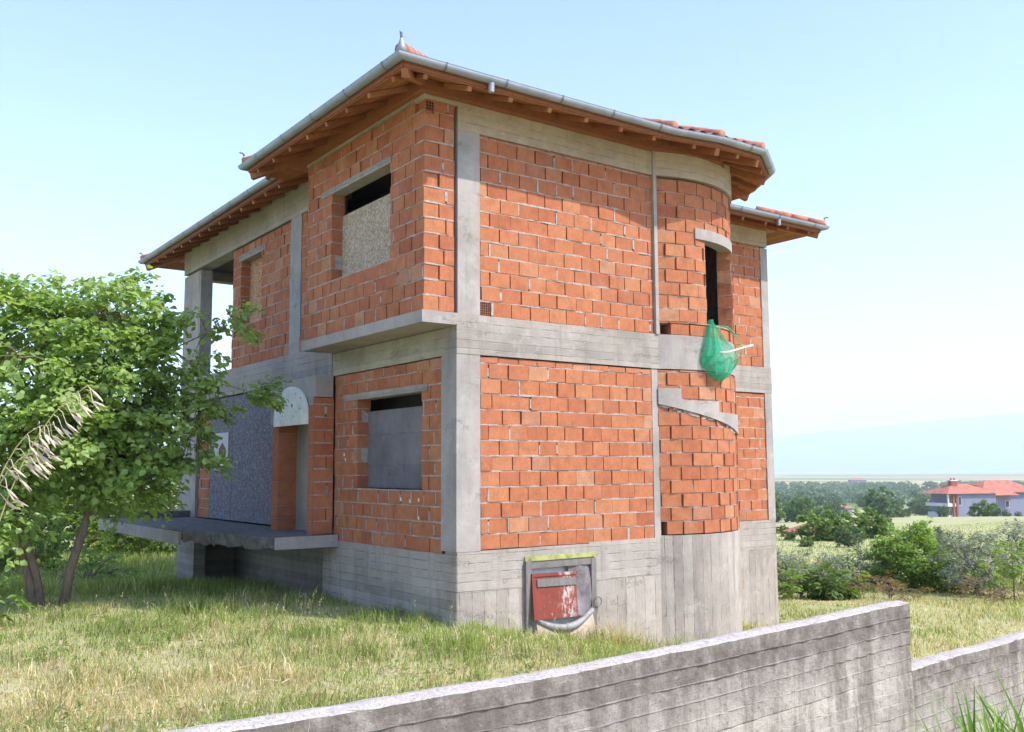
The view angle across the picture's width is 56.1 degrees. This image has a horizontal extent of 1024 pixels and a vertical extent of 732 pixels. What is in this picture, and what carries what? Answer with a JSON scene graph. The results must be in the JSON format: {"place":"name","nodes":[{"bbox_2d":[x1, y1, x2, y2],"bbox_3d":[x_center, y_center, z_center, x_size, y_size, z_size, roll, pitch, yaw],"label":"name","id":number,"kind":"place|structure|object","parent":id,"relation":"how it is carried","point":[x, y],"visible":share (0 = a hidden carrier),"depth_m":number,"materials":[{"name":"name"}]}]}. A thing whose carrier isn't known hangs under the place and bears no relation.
{"place":"outdoors","nodes":[
{"label":"outdoors","id":0,"kind":"place"},
{"bbox_2d":[0,471,1023,731],"bbox_3d":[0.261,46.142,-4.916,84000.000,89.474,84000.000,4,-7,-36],"label":"ground","id":1,"kind":"structure","parent":0,"point":[912,479],"depth_m":14.38,"materials":[{"name":"green plant"}]},
{"bbox_2d":[0,574,34,620],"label":"seedling","id":2,"kind":"object","parent":1,"relation":"on","point":[13,596],"visible":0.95,"depth_m":13.29,"materials":[{"name":"green plant"}]},
{"bbox_2d":[0,452,61,509],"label":"wild oat","id":3,"kind":"object","parent":1,"relation":"on","point":[27,487],"visible":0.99,"depth_m":1.90,"materials":[{"name":"beige plant"}]},
{"bbox_2d":[0,421,62,479],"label":"wild oat","id":4,"kind":"object","parent":1,"relation":"on","point":[58,430],"visible":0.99,"depth_m":1.89,"materials":[{"name":"beige plant"}]},
{"bbox_2d":[0,450,79,571],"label":"shrub","id":5,"kind":"object","parent":1,"relation":"on","point":[45,557],"visible":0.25,"depth_m":27.57,"materials":[{"name":"green plant"}]},
{"bbox_2d":[0,385,106,519],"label":"wild oat","id":6,"kind":"object","parent":1,"relation":"on","point":[66,432],"visible":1,"depth_m":1.89,"materials":[{"name":"plant"}]},
{"bbox_2d":[5,469,122,553],"bbox_3d":[-16.815,5.263,35.651,4.961,3.986,4.735,4,-7,-36],"label":"shrub","id":7,"kind":"object","parent":1,"relation":"on","point":[74,523],"visible":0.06,"depth_m":35.03,"materials":[{"name":"green plant"}]},
{"bbox_2d":[39,540,143,582],"bbox_3d":[-10.257,4.989,23.250,2.541,1.560,2.253,1,-6,-8],"label":"shrub","id":8,"kind":"object","parent":1,"relation":"on","point":[89,565],"visible":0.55,"depth_m":23.05,"materials":[{"name":"green plant"}]},
{"bbox_2d":[76,714,141,731],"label":"tall grass","id":9,"kind":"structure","parent":1,"relation":"on","point":[100,725],"depth_m":5.54,"materials":[{"name":"green plant"}]},
{"bbox_2d":[53,473,177,550],"bbox_3d":[-15.517,5.312,37.652,4.966,4.370,4.759,4,-7,-36],"label":"shrub","id":10,"kind":"object","parent":1,"relation":"on","point":[78,514],"visible":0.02,"depth_m":36.86,"materials":[{"name":"green plant"}]},
{"bbox_2d":[70,496,176,559],"bbox_3d":[-13.327,5.748,33.538,3.828,2.451,3.775,4,-7,-36],"label":"shrub","id":11,"kind":"object","parent":1,"relation":"on","point":[131,544],"visible":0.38,"depth_m":32.99,"materials":[{"name":"green plant"}]},
{"bbox_2d":[93,431,179,553],"bbox_3d":[-12.952,4.714,35.706,4.769,4.988,4.806,4,-7,-36],"label":"shrub","id":12,"kind":"object","parent":1,"relation":"on","point":[108,501],"visible":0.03,"depth_m":35.08,"materials":[{"name":"green plant"}]},
{"bbox_2d":[0,265,292,606],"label":"broadleaf tree","id":13,"kind":"object","parent":1,"relation":"on","point":[112,448],"visible":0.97,"depth_m":15.19,"materials":[{"name":"green plant"}]},
{"bbox_2d":[138,473,178,556],"bbox_3d":[-10.458,4.850,32.688,4.450,3.906,4.032,4,-7,-36],"label":"shrub","id":14,"kind":"object","parent":1,"relation":"on","point":[164,545],"visible":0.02,"depth_m":32.35,"materials":[{"name":"green plant"}]},
{"bbox_2d":[13,596,613,731],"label":"broadleaf weeds","id":15,"kind":"object","parent":1,"relation":"on","point":[229,709],"visible":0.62,"depth_m":9.98,"materials":[{"name":"green plant"}]},
{"bbox_2d":[0,623,626,731],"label":"fallen straw","id":16,"kind":"object","parent":1,"relation":"on","point":[219,678],"visible":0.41,"depth_m":9.55,"materials":[{"name":"beige plant"}]},
{"bbox_2d":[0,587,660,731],"bbox_3d":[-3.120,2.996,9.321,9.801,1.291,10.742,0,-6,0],"label":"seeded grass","id":17,"kind":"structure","parent":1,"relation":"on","point":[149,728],"depth_m":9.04,"materials":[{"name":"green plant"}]},
{"bbox_2d":[0,549,747,731],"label":"yard grass","id":18,"kind":"structure","parent":1,"relation":"on","point":[180,589],"depth_m":11.14,"materials":[{"name":"green plant"}]},
{"bbox_2d":[362,603,439,630],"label":"weeds","id":19,"kind":"object","parent":1,"relation":"on","point":[393,616],"visible":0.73,"depth_m":13.37,"materials":[{"name":"green plant"}]},
{"bbox_2d":[99,30,829,648],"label":"house","id":20,"kind":"structure","parent":1,"relation":"on","point":[491,304],"depth_m":15.34,"materials":[{"name":"brick"}]},
{"bbox_2d":[214,432,228,469],"bbox_3d":[-6.390,1.881,21.081,0.024,0.820,0.900,4,-7,-36],"label":"sign","id":21,"kind":"object","parent":20,"relation":"attached to","point":[223,443],"visible":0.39,"depth_m":20.99,"materials":[{"name":"white paper"}]},
{"bbox_2d":[531,571,577,620],"bbox_3d":[0.637,3.333,13.969,0.867,0.658,0.109,4,-7,-36],"label":"red panel","id":22,"kind":"object","parent":20,"relation":"attached to","point":[555,593],"visible":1,"depth_m":13.94,"materials":[{"name":"paint"}]},
{"bbox_2d":[532,566,580,634],"bbox_3d":[0.663,3.669,14.172,1.140,1.580,0.030,4,-7,-36],"label":"hatch door","id":23,"kind":"structure","parent":20,"relation":"in","point":[564,620],"depth_m":14.16,"materials":[{"name":"paint"}]},
{"bbox_2d":[567,564,597,615],"bbox_3d":[1.055,3.334,14.362,0.540,0.778,0.067,4,-7,-36],"label":"grey sheet","id":24,"kind":"object","parent":20,"relation":"attached to","point":[584,589],"visible":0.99,"depth_m":14.37,"materials":[{"name":"grey metal"}]},
{"bbox_2d":[700,319,752,380],"bbox_3d":[3.643,-0.262,16.223,1.025,1.032,0.337,4,-7,-36],"label":"net","id":25,"kind":"object","parent":20,"relation":"hanging from","point":[715,349],"visible":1,"depth_m":16.11,"materials":[{"name":"green plastic"}]},
{"bbox_2d":[455,612,529,636],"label":"weeds","id":26,"kind":"object","parent":1,"relation":"on","point":[502,630],"visible":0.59,"depth_m":13.00,"materials":[{"name":"green plant"}]},
{"bbox_2d":[163,600,914,731],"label":"boundary wall","id":27,"kind":"structure","parent":1,"relation":"on","point":[848,670],"depth_m":5.74,"materials":[{"name":"concrete"}]},
{"bbox_2d":[535,630,576,641],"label":"weeds","id":28,"kind":"object","parent":1,"relation":"on","point":[561,635],"visible":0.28,"depth_m":13.35,"materials":[{"name":"green plant"}]},
{"bbox_2d":[535,607,594,640],"bbox_3d":[0.800,3.911,13.976,1.076,0.684,0.143,4,-7,-36],"label":"plastic sheet","id":29,"kind":"object","parent":1,"relation":"on","point":[587,619],"visible":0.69,"depth_m":14.04,"materials":[{"name":"white plastic"}]},
{"bbox_2d":[583,613,662,650],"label":"dry weeds","id":30,"kind":"object","parent":1,"relation":"on","point":[618,635],"visible":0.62,"depth_m":14.11,"materials":[{"name":"beige plant"}]},
{"bbox_2d":[663,627,716,644],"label":"weeds","id":31,"kind":"object","parent":1,"relation":"on","point":[680,638],"visible":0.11,"depth_m":15.12,"materials":[{"name":"green plant"}]},
{"bbox_2d":[775,492,786,521],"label":"tree","id":32,"kind":"object","parent":1,"relation":"on","point":[779,514],"visible":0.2,"depth_m":229.74,"materials":[{"name":"green plant"}]},
{"bbox_2d":[776,524,788,533],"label":"field tree","id":33,"kind":"object","parent":1,"relation":"on","point":[781,529],"visible":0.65,"depth_m":116.44,"materials":[{"name":"green plant"}]},
{"bbox_2d":[780,530,795,539],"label":"field tree","id":34,"kind":"object","parent":1,"relation":"on","point":[791,535],"visible":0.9,"depth_m":96.49,"materials":[{"name":"green plant"}]},
{"bbox_2d":[783,504,795,521],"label":"tree","id":35,"kind":"object","parent":1,"relation":"on","point":[788,519],"visible":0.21,"depth_m":295.24,"materials":[{"name":"green plant"}]},
{"bbox_2d":[776,548,809,590],"bbox_3d":[8.701,7.038,33.466,3.021,1.899,2.825,-6,-8,41],"label":"olive tree","id":36,"kind":"object","parent":1,"relation":"on","point":[791,556],"visible":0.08,"depth_m":32.98,"materials":[{"name":"green plant"}]},
{"bbox_2d":[787,494,798,502],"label":"tree","id":37,"kind":"object","parent":1,"relation":"on","point":[795,495],"visible":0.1,"depth_m":479.49,"materials":[{"name":"green plant"}]},
{"bbox_2d":[777,561,815,599],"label":"shrub","id":38,"kind":"object","parent":1,"relation":"on","point":[789,593],"visible":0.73,"depth_m":29.29,"materials":[{"name":"green plant"}]},
{"bbox_2d":[783,523,815,534],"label":"cottage","id":39,"kind":"structure","parent":1,"relation":"on","point":[792,528],"depth_m":114.18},
{"bbox_2d":[786,494,817,521],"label":"tree","id":40,"kind":"object","parent":1,"relation":"on","point":[801,509],"visible":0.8,"depth_m":221.56,"materials":[{"name":"green plant"}]},
{"bbox_2d":[787,497,823,514],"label":"tree","id":41,"kind":"object","parent":1,"relation":"on","point":[817,505],"visible":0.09,"depth_m":287.75,"materials":[{"name":"green plant"}]},
{"bbox_2d":[798,537,814,546],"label":"field tree","id":42,"kind":"object","parent":1,"relation":"on","point":[804,543],"visible":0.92,"depth_m":80.40,"materials":[{"name":"green plant"}]},
{"bbox_2d":[777,546,853,591],"bbox_3d":[9.951,6.936,32.425,2.914,1.704,2.773,4,-7,-36],"label":"olive tree","id":43,"kind":"object","parent":1,"relation":"on","point":[838,567],"visible":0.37,"depth_m":32.19,"materials":[{"name":"green plant"}]},
{"bbox_2d":[794,509,848,541],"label":"tree","id":44,"kind":"object","parent":1,"relation":"on","point":[823,530],"visible":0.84,"depth_m":93.05,"materials":[{"name":"green plant"}]},
{"bbox_2d":[813,495,829,505],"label":"tree","id":45,"kind":"object","parent":1,"relation":"on","point":[821,501],"visible":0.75,"depth_m":562.38,"materials":[{"name":"green plant"}]},
{"bbox_2d":[808,506,838,521],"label":"tree","id":46,"kind":"object","parent":1,"relation":"on","point":[818,512],"visible":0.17,"depth_m":148.51,"materials":[{"name":"green plant"}]},
{"bbox_2d":[796,560,857,600],"bbox_3d":[9.691,6.704,29.403,1.669,1.504,1.960,2,-6,-19],"label":"shrub","id":47,"kind":"object","parent":1,"relation":"on","point":[822,588],"visible":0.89,"depth_m":29.12,"materials":[{"name":"green plant"}]},
{"bbox_2d":[826,496,841,501],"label":"tree","id":48,"kind":"object","parent":1,"relation":"on","point":[833,499],"visible":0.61,"depth_m":576.94,"materials":[{"name":"green plant"}]},
{"bbox_2d":[829,499,849,515],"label":"tree","id":49,"kind":"object","parent":1,"relation":"on","point":[838,507],"visible":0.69,"depth_m":340.21,"materials":[{"name":"green plant"}]},
{"bbox_2d":[836,505,851,513],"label":"cottage","id":50,"kind":"structure","parent":1,"relation":"on","point":[849,509],"depth_m":397.51,"materials":[{"name":"white paint"}]},
{"bbox_2d":[833,523,864,546],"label":"tree","id":51,"kind":"object","parent":1,"relation":"on","point":[847,540],"visible":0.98,"depth_m":79.16,"materials":[{"name":"green plant"}]},
{"bbox_2d":[837,561,871,598],"bbox_3d":[10.467,6.616,29.531,1.101,1.228,0.942,1,-6,-14],"label":"sapling","id":52,"kind":"object","parent":1,"relation":"on","point":[844,584],"visible":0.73,"depth_m":29.45,"materials":[{"name":"green plant"}]},
{"bbox_2d":[822,543,889,588],"bbox_3d":[12.038,7.074,33.397,2.614,1.882,2.332,-4,-7,30],"label":"olive tree","id":53,"kind":"object","parent":1,"relation":"on","point":[861,566],"visible":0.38,"depth_m":33.10,"materials":[{"name":"green plant"}]},
{"bbox_2d":[848,478,866,482],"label":"cottage","id":54,"kind":"structure","parent":1,"relation":"on","point":[858,480],"depth_m":1490.87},
{"bbox_2d":[694,521,1023,660],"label":"field grass","id":55,"kind":"structure","parent":1,"relation":"on","point":[983,606],"depth_m":24.75,"materials":[{"name":"plant"}]},
{"bbox_2d":[852,526,866,539],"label":"tree","id":56,"kind":"object","parent":1,"relation":"on","point":[860,531],"visible":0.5,"depth_m":94.51,"materials":[{"name":"green plant"}]},
{"bbox_2d":[857,494,864,507],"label":"tree","id":57,"kind":"object","parent":1,"relation":"on","point":[860,503],"visible":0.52,"depth_m":526.91,"materials":[{"name":"green plant"}]},
{"bbox_2d":[839,506,891,538],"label":"tree","id":58,"kind":"object","parent":1,"relation":"on","point":[866,522],"visible":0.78,"depth_m":97.72,"materials":[{"name":"green plant"}]},
{"bbox_2d":[863,485,902,517],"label":"tree","id":59,"kind":"object","parent":1,"relation":"on","point":[893,507],"visible":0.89,"depth_m":235.93,"materials":[{"name":"green plant"}]},
{"bbox_2d":[844,570,932,600],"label":"dry weeds","id":60,"kind":"object","parent":1,"relation":"on","point":[877,585],"visible":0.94,"depth_m":28.91,"materials":[{"name":"brown plant"}]},
{"bbox_2d":[882,517,894,535],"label":"tree","id":61,"kind":"object","parent":1,"relation":"on","point":[889,519],"visible":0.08,"depth_m":105.76,"materials":[{"name":"green plant"}]},
{"bbox_2d":[880,498,910,517],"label":"tree","id":62,"kind":"object","parent":1,"relation":"on","point":[901,513],"visible":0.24,"depth_m":290.80,"materials":[{"name":"green plant"}]},
{"bbox_2d":[775,480,1023,502],"bbox_3d":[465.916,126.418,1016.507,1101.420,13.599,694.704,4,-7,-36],"label":"woodland","id":63,"kind":"object","parent":1,"relation":"on","point":[854,490],"visible":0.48,"depth_m":815.63,"materials":[{"name":"green plant"}]},
{"bbox_2d":[896,498,905,505],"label":"tree","id":64,"kind":"object","parent":1,"relation":"on","point":[902,499],"visible":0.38,"depth_m":527.88,"materials":[{"name":"green plant"}]},
{"bbox_2d":[893,506,913,516],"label":"tree","id":65,"kind":"object","parent":1,"relation":"on","point":[909,514],"visible":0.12,"depth_m":306.51,"materials":[{"name":"green plant"}]},
{"bbox_2d":[863,516,957,592],"bbox_3d":[13.593,6.510,32.571,2.807,2.822,2.588,4,-7,-36],"label":"bushy tree","id":66,"kind":"object","parent":1,"relation":"on","point":[902,561],"visible":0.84,"depth_m":32.21,"materials":[{"name":"green plant"}]},
{"bbox_2d":[906,498,920,510],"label":"tree","id":67,"kind":"object","parent":1,"relation":"on","point":[917,499],"visible":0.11,"depth_m":419.54,"materials":[{"name":"green plant"}]},
{"bbox_2d":[906,499,931,513],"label":"tree","id":68,"kind":"object","parent":1,"relation":"on","point":[908,504],"visible":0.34,"depth_m":394.57,"materials":[{"name":"green plant"}]},
{"bbox_2d":[914,494,924,500],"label":"tree","id":69,"kind":"object","parent":1,"relation":"on","point":[919,495],"visible":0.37,"depth_m":581.27,"materials":[{"name":"green plant"}]},
{"bbox_2d":[913,501,931,515],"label":"field tree","id":70,"kind":"object","parent":1,"relation":"on","point":[925,510],"visible":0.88,"depth_m":370.15,"materials":[{"name":"green plant"}]},
{"bbox_2d":[936,505,951,516],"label":"field tree","id":71,"kind":"object","parent":1,"relation":"on","point":[943,513],"visible":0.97,"depth_m":221.23,"materials":[{"name":"green plant"}]},
{"bbox_2d":[911,526,983,575],"bbox_3d":[17.829,7.744,39.460,2.989,2.305,2.763,4,-7,-36],"label":"olive tree","id":72,"kind":"object","parent":1,"relation":"on","point":[938,530],"visible":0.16,"depth_m":39.22,"materials":[{"name":"green plant"}]},
{"bbox_2d":[916,549,984,594],"bbox_3d":[14.356,6.791,31.489,1.971,1.657,1.917,4,-7,-36],"label":"shrub","id":73,"kind":"object","parent":1,"relation":"on","point":[931,581],"visible":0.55,"depth_m":31.35,"materials":[{"name":"green plant"}]},
{"bbox_2d":[921,478,996,516],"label":"house","id":74,"kind":"structure","parent":1,"relation":"on","point":[955,498],"depth_m":235.75,"materials":[{"name":"white paint"}]},
{"bbox_2d":[958,497,961,504],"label":"window","id":75,"kind":"structure","parent":74,"relation":"in","point":[959,498],"depth_m":233.99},
{"bbox_2d":[901,658,1023,731],"bbox_3d":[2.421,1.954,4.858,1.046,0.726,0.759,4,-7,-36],"label":"tall grass","id":76,"kind":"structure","parent":1,"relation":"on","point":[971,726],"depth_m":4.93,"materials":[{"name":"green plant"}]},
{"bbox_2d":[911,631,1023,731],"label":"boundary wall","id":77,"kind":"structure","parent":1,"relation":"on","point":[941,674],"depth_m":7.93,"materials":[{"name":"concrete"}]},
{"bbox_2d":[926,528,1023,595],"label":"olive tree","id":78,"kind":"object","parent":1,"relation":"on","point":[975,538],"visible":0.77,"depth_m":30.37,"materials":[{"name":"green plant"}]},
{"bbox_2d":[967,499,998,516],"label":"field tree","id":79,"kind":"object","parent":1,"relation":"on","point":[974,508],"visible":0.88,"depth_m":219.43,"materials":[{"name":"green plant"}]},
{"bbox_2d":[967,557,1006,597],"bbox_3d":[14.646,6.487,29.473,1.121,1.253,1.083,4,-7,-36],"label":"sapling","id":80,"kind":"object","parent":1,"relation":"on","point":[997,577],"visible":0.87,"depth_m":29.35,"materials":[{"name":"green plant"}]},
{"bbox_2d":[954,571,1023,602],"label":"dry weeds","id":81,"kind":"object","parent":1,"relation":"on","point":[998,595],"visible":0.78,"depth_m":28.21,"materials":[{"name":"brown plant"}]},
{"bbox_2d":[990,506,1001,516],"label":"field tree","id":82,"kind":"object","parent":1,"relation":"on","point":[995,513],"visible":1,"depth_m":205.44,"materials":[{"name":"green plant"}]},
{"bbox_2d":[969,480,1023,515],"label":"house","id":83,"kind":"structure","parent":1,"relation":"on","point":[1010,496],"depth_m":245.67,"materials":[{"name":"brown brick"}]},
{"bbox_2d":[1005,500,1009,507],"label":"window","id":84,"kind":"structure","parent":83,"relation":"in","point":[1007,505],"depth_m":242.66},
{"bbox_2d":[971,518,1023,580],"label":"olive tree","id":85,"kind":"object","parent":1,"relation":"on","point":[1012,535],"visible":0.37,"depth_m":35.71,"materials":[{"name":"green plant"}]},
{"bbox_2d":[1002,509,1011,515],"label":"field tree","id":86,"kind":"object","parent":1,"relation":"on","point":[1004,512],"visible":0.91,"depth_m":214.36,"materials":[{"name":"green plant"}]},
{"bbox_2d":[991,539,1023,601],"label":"sapling","id":87,"kind":"object","parent":1,"relation":"on","point":[1013,567],"visible":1,"depth_m":26.47,"materials":[{"name":"green plant"}]},
{"bbox_2d":[1014,525,1023,557],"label":"olive tree","id":88,"kind":"object","parent":1,"relation":"on","point":[1015,527],"visible":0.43,"depth_m":33.34,"materials":[{"name":"green plant"}]},
{"bbox_2d":[0,0,1023,469],"label":"sky","id":89,"kind":"structure","parent":0,"point":[125,124],"materials":[{"name":"blue"}]},
{"bbox_2d":[773,413,1023,472],"bbox_3d":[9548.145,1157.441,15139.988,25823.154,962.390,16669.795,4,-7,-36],"label":"mountain","id":90,"kind":"structure","parent":0,"point":[982,443],"depth_m":10240.71,"materials":[{"name":"blue"}]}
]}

